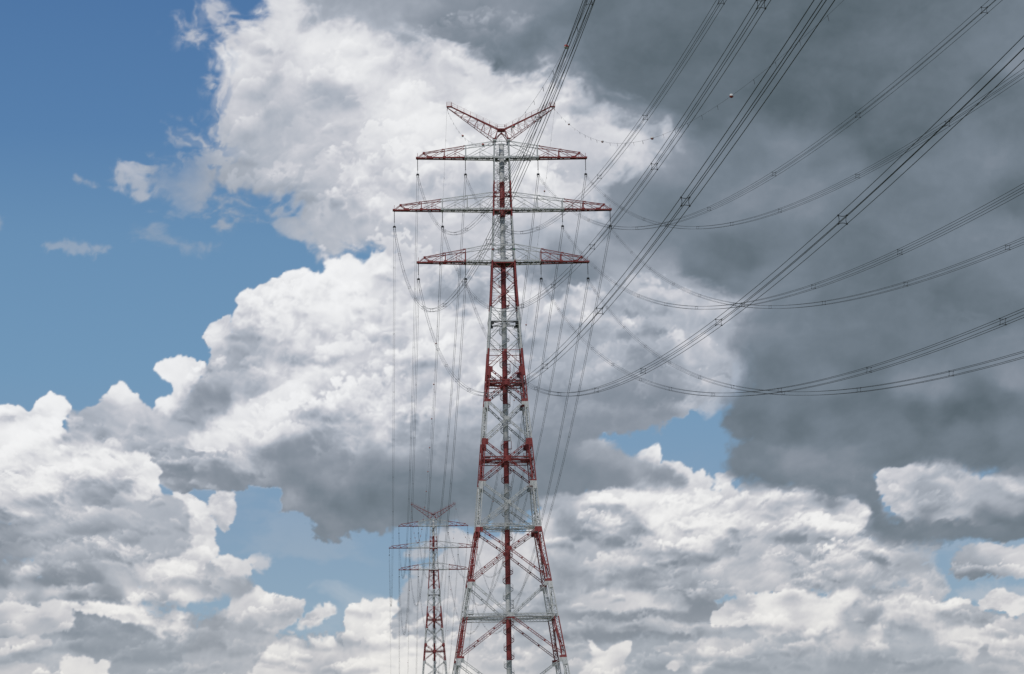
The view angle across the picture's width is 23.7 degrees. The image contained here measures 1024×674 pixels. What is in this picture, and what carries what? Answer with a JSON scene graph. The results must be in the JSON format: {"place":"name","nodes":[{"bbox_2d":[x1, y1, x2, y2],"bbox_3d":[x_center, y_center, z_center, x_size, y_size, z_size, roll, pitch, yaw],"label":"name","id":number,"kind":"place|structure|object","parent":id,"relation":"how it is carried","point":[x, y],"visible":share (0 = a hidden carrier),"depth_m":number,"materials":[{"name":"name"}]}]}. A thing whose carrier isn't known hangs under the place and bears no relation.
{"place":"outdoors","nodes":[
{"label":"outdoors","id":0,"kind":"place"},
{"bbox_2d":[0,0,1023,673],"bbox_3d":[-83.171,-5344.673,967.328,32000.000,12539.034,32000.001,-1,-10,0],"label":"sky","id":1,"kind":"structure","parent":0,"point":[210,306],"depth_m":15849.60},
{"label":"ground","id":2,"kind":"structure","parent":0,"visible":0},
{"bbox_2d":[389,502,476,673],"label":"transmission tower","id":3,"kind":"structure","parent":2,"relation":"on","point":[434,651],"depth_m":1986.84,"materials":[{"name":"metal"}]},
{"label":"suspension insulator","id":4,"kind":"object","parent":3,"relation":"hanging from","visible":0},
{"bbox_2d":[399,284,418,634],"bbox_3d":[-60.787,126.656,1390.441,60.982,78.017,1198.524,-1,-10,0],"label":"conductor bundle","id":5,"kind":"object","parent":4,"relation":"hanging from","point":[414,459],"visible":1,"depth_m":976.53,"materials":[{"name":"metal"}]},
{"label":"suspension insulator","id":6,"kind":"object","parent":3,"relation":"hanging from","visible":0},
{"bbox_2d":[399,620,399,673],"bbox_3d":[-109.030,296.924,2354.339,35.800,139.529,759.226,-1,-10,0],"label":"conductor bundle","id":7,"kind":"object","parent":6,"relation":"hanging from","point":[399,648],"visible":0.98,"depth_m":2244.83,"materials":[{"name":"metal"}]},
{"bbox_2d":[393,102,611,673],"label":"transmission tower","id":8,"kind":"structure","parent":2,"relation":"on","point":[503,263],"depth_m":803.74,"materials":[{"name":"metal"}]},
{"bbox_2d":[411,119,446,543],"bbox_3d":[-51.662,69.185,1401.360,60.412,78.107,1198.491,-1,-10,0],"label":"earth wire","id":9,"kind":"object","parent":8,"relation":"hanging from","point":[434,371],"visible":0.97,"depth_m":1091.03,"materials":[{"name":"metal"}]},
{"bbox_2d":[460,110,554,542],"bbox_3d":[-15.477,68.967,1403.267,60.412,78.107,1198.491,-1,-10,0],"label":"earth wire","id":10,"kind":"object","parent":8,"relation":"attached to","point":[523,342],"visible":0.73,"depth_m":992.25,"materials":[{"name":"metal"}]},
{"bbox_2d":[447,1,589,147],"bbox_3d":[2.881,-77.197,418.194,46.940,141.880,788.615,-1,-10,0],"label":"earth wire","id":11,"kind":"object","parent":8,"relation":"attached to","point":[513,126],"visible":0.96,"depth_m":408.51,"materials":[{"name":"metal"}]},
{"bbox_2d":[557,0,843,145],"bbox_3d":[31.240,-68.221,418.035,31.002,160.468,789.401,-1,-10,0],"label":"earth wire","id":12,"kind":"object","parent":8,"relation":"attached to","point":[730,96],"visible":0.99,"depth_m":381.14,"materials":[{"name":"metal"}]},
{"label":"suspension insulator","id":13,"kind":"object","parent":8,"relation":"hanging from","visible":0},
{"bbox_2d":[399,178,418,576],"bbox_3d":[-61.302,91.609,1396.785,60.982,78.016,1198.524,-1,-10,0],"label":"conductor bundle","id":14,"kind":"object","parent":13,"relation":"hanging from","point":[413,383],"visible":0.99,"depth_m":985.94,"materials":[{"name":"metal"}]},
{"bbox_2d":[417,0,593,234],"bbox_3d":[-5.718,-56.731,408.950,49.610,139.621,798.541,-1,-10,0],"label":"conductor bundle","id":15,"kind":"object","parent":13,"relation":"hanging from","point":[532,123],"visible":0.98,"depth_m":277.02,"materials":[{"name":"metal"}]},
{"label":"suspension insulator","id":16,"kind":"object","parent":8,"relation":"hanging from","visible":0},
{"bbox_2d":[587,68,1023,228],"bbox_3d":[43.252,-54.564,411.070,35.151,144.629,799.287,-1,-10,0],"label":"conductor bundle","id":17,"kind":"object","parent":16,"relation":"hanging from","point":[949,125],"visible":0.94,"depth_m":332.56,"materials":[{"name":"metal"}]},
{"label":"suspension insulator","id":18,"kind":"object","parent":8,"relation":"hanging from","visible":0},
{"bbox_2d":[394,0,594,311],"bbox_3d":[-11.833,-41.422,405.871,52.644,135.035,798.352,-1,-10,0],"label":"conductor bundle","id":19,"kind":"object","parent":18,"relation":"hanging from","point":[523,154],"visible":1,"depth_m":209.11,"materials":[{"name":"metal"}]},
{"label":"suspension insulator","id":20,"kind":"object","parent":8,"relation":"hanging from","visible":0},
{"bbox_2d":[409,231,442,605],"bbox_3d":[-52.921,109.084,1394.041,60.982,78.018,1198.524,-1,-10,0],"label":"conductor bundle","id":21,"kind":"object","parent":20,"relation":"hanging from","point":[432,427],"visible":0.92,"depth_m":985.77,"materials":[{"name":"metal"}]},
{"bbox_2d":[443,0,770,311],"bbox_3d":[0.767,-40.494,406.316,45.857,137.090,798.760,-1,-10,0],"label":"conductor bundle","id":22,"kind":"object","parent":20,"relation":"hanging from","point":[651,162],"visible":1,"depth_m":204.86,"materials":[{"name":"metal"}]},
{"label":"suspension insulator","id":23,"kind":"object","parent":8,"relation":"hanging from","visible":0},
{"bbox_2d":[458,229,562,605],"bbox_3d":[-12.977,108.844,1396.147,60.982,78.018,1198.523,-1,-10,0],"label":"conductor bundle","id":24,"kind":"object","parent":23,"relation":"hanging from","point":[535,401],"visible":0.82,"depth_m":938.80,"materials":[{"name":"metal"}]},
{"bbox_2d":[564,183,1023,308],"bbox_3d":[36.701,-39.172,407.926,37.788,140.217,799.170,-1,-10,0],"label":"conductor bundle","id":25,"kind":"object","parent":23,"relation":"hanging from","point":[849,270],"visible":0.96,"depth_m":294.98,"materials":[{"name":"metal"}]},
{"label":"suspension insulator","id":26,"kind":"object","parent":8,"relation":"hanging from","visible":0},
{"bbox_2d":[479,227,610,604],"bbox_3d":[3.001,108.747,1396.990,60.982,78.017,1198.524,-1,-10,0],"label":"conductor bundle","id":27,"kind":"object","parent":26,"relation":"hanging from","point":[575,405],"visible":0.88,"depth_m":958.85,"materials":[{"name":"metal"}]},
{"bbox_2d":[610,229,1023,308],"bbox_3d":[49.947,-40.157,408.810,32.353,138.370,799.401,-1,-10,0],"label":"conductor bundle","id":28,"kind":"object","parent":26,"relation":"hanging from","point":[1006,245],"visible":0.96,"depth_m":352.75,"materials":[{"name":"metal"}]},
{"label":"suspension insulator","id":29,"kind":"object","parent":8,"relation":"hanging from","visible":0},
{"bbox_2d":[418,0,834,395],"bbox_3d":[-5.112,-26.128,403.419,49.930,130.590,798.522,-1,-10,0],"label":"conductor bundle","id":30,"kind":"object","parent":29,"relation":"hanging from","point":[681,205],"visible":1,"depth_m":147.94,"materials":[{"name":"metal"}]},
{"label":"suspension insulator","id":31,"kind":"object","parent":8,"relation":"hanging from","visible":0},
{"bbox_2d":[418,285,465,634],"bbox_3d":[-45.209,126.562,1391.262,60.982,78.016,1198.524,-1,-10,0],"label":"conductor bundle","id":32,"kind":"object","parent":31,"relation":"hanging from","point":[452,475],"visible":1,"depth_m":992.60,"materials":[{"name":"metal"}]},
{"bbox_2d":[465,36,1023,395],"bbox_3d":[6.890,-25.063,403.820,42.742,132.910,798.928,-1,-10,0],"label":"conductor bundle","id":33,"kind":"object","parent":31,"relation":"hanging from","point":[846,223],"visible":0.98,"depth_m":158.30,"materials":[{"name":"metal"}]},
{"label":"suspension insulator","id":34,"kind":"object","parent":8,"relation":"hanging from","visible":0},
{"bbox_2d":[449,283,541,633],"bbox_3d":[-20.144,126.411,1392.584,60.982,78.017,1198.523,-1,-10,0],"label":"conductor bundle","id":35,"kind":"object","parent":34,"relation":"hanging from","point":[516,460],"visible":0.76,"depth_m":954.51,"materials":[{"name":"metal"}]},
{"bbox_2d":[540,279,1023,396],"bbox_3d":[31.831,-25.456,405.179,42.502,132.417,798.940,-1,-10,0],"label":"conductor bundle","id":36,"kind":"object","parent":34,"relation":"hanging from","point":[592,347],"visible":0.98,"depth_m":276.25,"materials":[{"name":"metal"}]},
{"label":"suspension insulator","id":37,"kind":"object","parent":8,"relation":"hanging from","visible":0},
{"bbox_2d":[471,281,588,633],"bbox_3d":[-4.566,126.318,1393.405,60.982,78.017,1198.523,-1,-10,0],"label":"conductor bundle","id":38,"kind":"object","parent":37,"relation":"hanging from","point":[556,448],"visible":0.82,"depth_m":948.64,"materials":[{"name":"metal"}]},
{"bbox_2d":[587,279,1023,394],"bbox_3d":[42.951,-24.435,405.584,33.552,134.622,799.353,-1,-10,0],"label":"conductor bundle","id":39,"kind":"object","parent":37,"relation":"hanging from","point":[840,389],"visible":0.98,"depth_m":320.89,"materials":[{"name":"metal"}]},
{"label":"suspension insulator","id":40,"kind":"object","parent":8,"relation":"hanging from","visible":0},
{"bbox_2d":[465,0,725,233],"bbox_3d":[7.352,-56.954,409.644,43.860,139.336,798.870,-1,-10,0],"label":"conductor bundle","id":41,"kind":"object","parent":40,"relation":"hanging from","point":[723,3],"visible":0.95,"depth_m":276.00,"materials":[{"name":"metal"}]},
{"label":"suspension insulator","id":42,"kind":"object","parent":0,"visible":0},
{"bbox_2d":[449,178,538,576],"bbox_3d":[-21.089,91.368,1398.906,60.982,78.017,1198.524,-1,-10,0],"label":"conductor bundle","id":43,"kind":"object","parent":42,"relation":"hanging from","point":[513,366],"visible":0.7,"depth_m":950.27,"materials":[{"name":"metal"}]},
{"bbox_2d":[540,0,1001,229],"bbox_3d":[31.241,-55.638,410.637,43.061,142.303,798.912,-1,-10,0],"label":"conductor bundle","id":44,"kind":"object","parent":42,"relation":"hanging from","point":[981,7],"visible":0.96,"depth_m":292.09,"materials":[{"name":"metal"}]},
{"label":"suspension insulator","id":45,"kind":"object","parent":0,"visible":0},
{"bbox_2d":[418,178,465,577],"bbox_3d":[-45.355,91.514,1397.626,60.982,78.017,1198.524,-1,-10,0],"label":"conductor bundle","id":46,"kind":"object","parent":45,"relation":"hanging from","point":[451,383],"visible":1,"depth_m":993.36,"materials":[{"name":"metal"}]},
{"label":"suspension insulator","id":47,"kind":"object","parent":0,"visible":0},
{"bbox_2d":[467,177,586,577],"bbox_3d":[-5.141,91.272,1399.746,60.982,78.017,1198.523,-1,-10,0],"label":"conductor bundle","id":48,"kind":"object","parent":47,"relation":"hanging from","point":[554,362],"visible":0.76,"depth_m":956.47,"materials":[{"name":"metal"}]},
{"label":"suspension insulator","id":49,"kind":"object","parent":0,"visible":0},
{"bbox_2d":[389,230,394,605],"bbox_3d":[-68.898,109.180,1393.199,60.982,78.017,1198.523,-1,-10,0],"label":"conductor bundle","id":50,"kind":"object","parent":49,"relation":"hanging from","point":[391,587],"visible":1,"depth_m":936.32,"materials":[{"name":"metal"}]}
]}

